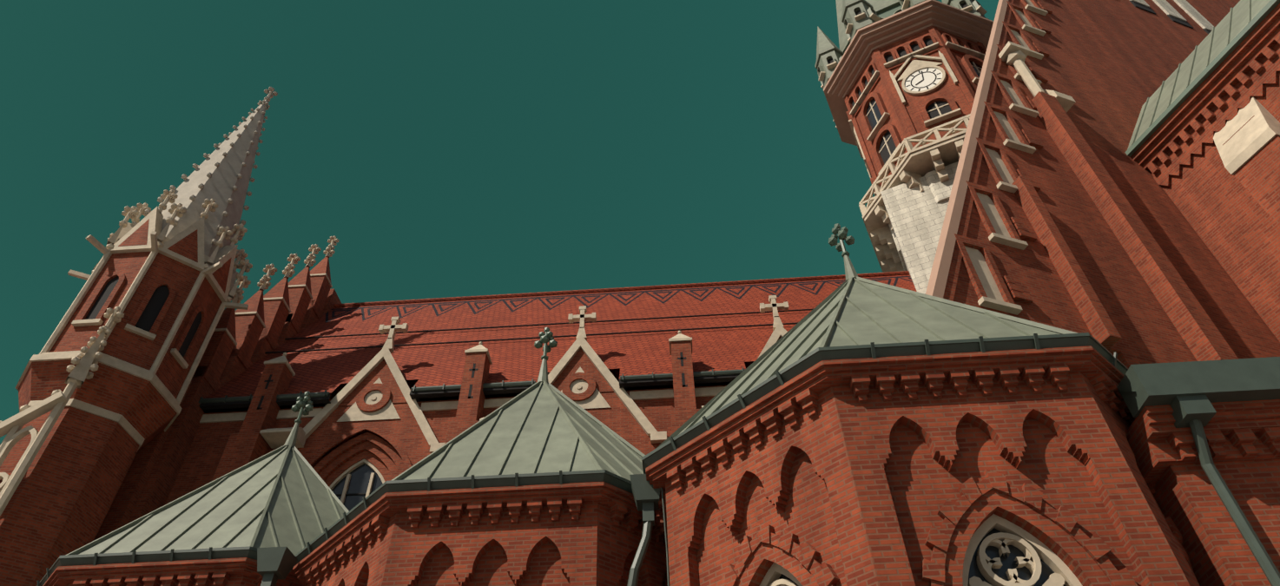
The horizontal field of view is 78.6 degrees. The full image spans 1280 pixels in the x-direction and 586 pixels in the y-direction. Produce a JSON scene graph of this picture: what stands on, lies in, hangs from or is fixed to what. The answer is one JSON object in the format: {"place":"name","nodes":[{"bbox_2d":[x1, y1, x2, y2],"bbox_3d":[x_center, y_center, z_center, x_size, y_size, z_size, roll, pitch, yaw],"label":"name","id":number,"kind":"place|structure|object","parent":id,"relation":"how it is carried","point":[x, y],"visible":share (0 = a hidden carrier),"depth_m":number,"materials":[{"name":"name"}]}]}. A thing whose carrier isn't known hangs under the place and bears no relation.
{"place":"outdoors","nodes":[
{"label":"outdoors","id":0,"kind":"place"},
{"bbox_2d":[292,327,669,585],"bbox_3d":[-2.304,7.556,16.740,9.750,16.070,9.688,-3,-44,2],"label":"chapel","id":1,"kind":"structure","parent":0,"point":[531,485],"depth_m":14.12,"materials":[{"name":"brick"}]},
{"bbox_2d":[0,0,998,444],"label":"sky","id":2,"kind":"structure","parent":0,"point":[448,148],"materials":[{"name":"teal"}]},
{"bbox_2d":[164,270,917,511],"bbox_3d":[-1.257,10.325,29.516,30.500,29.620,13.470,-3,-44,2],"label":"nave","id":3,"kind":"structure","parent":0,"point":[408,384],"depth_m":29.21,"materials":[{"name":"brick"}]},
{"bbox_2d":[814,0,993,294],"bbox_3d":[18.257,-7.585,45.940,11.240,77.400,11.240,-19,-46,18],"label":"tower","id":4,"kind":"structure","parent":0,"point":[899,79],"depth_m":45.34,"materials":[{"name":"brick"}]},
{"label":"ground","id":5,"kind":"structure","parent":0,"visible":0},
{"bbox_2d":[0,86,341,585],"bbox_3d":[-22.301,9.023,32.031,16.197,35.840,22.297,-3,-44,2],"label":"tower","id":6,"kind":"structure","parent":5,"relation":"on","point":[151,341],"depth_m":25.82,"materials":[{"name":"brick"}]},
{"bbox_2d":[36,391,349,585],"bbox_3d":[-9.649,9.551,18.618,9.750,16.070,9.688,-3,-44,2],"label":"chapel","id":7,"kind":"structure","parent":5,"relation":"on","point":[219,531],"depth_m":17.20,"materials":[{"name":"metal"}]},
{"bbox_2d":[257,474,669,585],"bbox_3d":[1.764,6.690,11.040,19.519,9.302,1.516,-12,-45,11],"label":"rain pipes","id":8,"kind":"object","parent":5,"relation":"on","point":[274,564],"visible":0.54,"depth_m":13.84,"materials":[{"name":"metal"}]},
{"bbox_2d":[641,223,1200,585],"bbox_3d":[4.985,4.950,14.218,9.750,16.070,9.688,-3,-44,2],"label":"chapel","id":9,"kind":"structure","parent":5,"relation":"on","point":[854,430],"depth_m":11.31,"materials":[{"name":"brick"}]},
{"bbox_2d":[925,0,1279,585],"bbox_3d":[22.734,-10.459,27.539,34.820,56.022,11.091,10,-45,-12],"label":"transept","id":10,"kind":"object","parent":5,"relation":"on","point":[1115,188],"visible":0.98,"depth_m":19.95,"materials":[{"name":"brick"}]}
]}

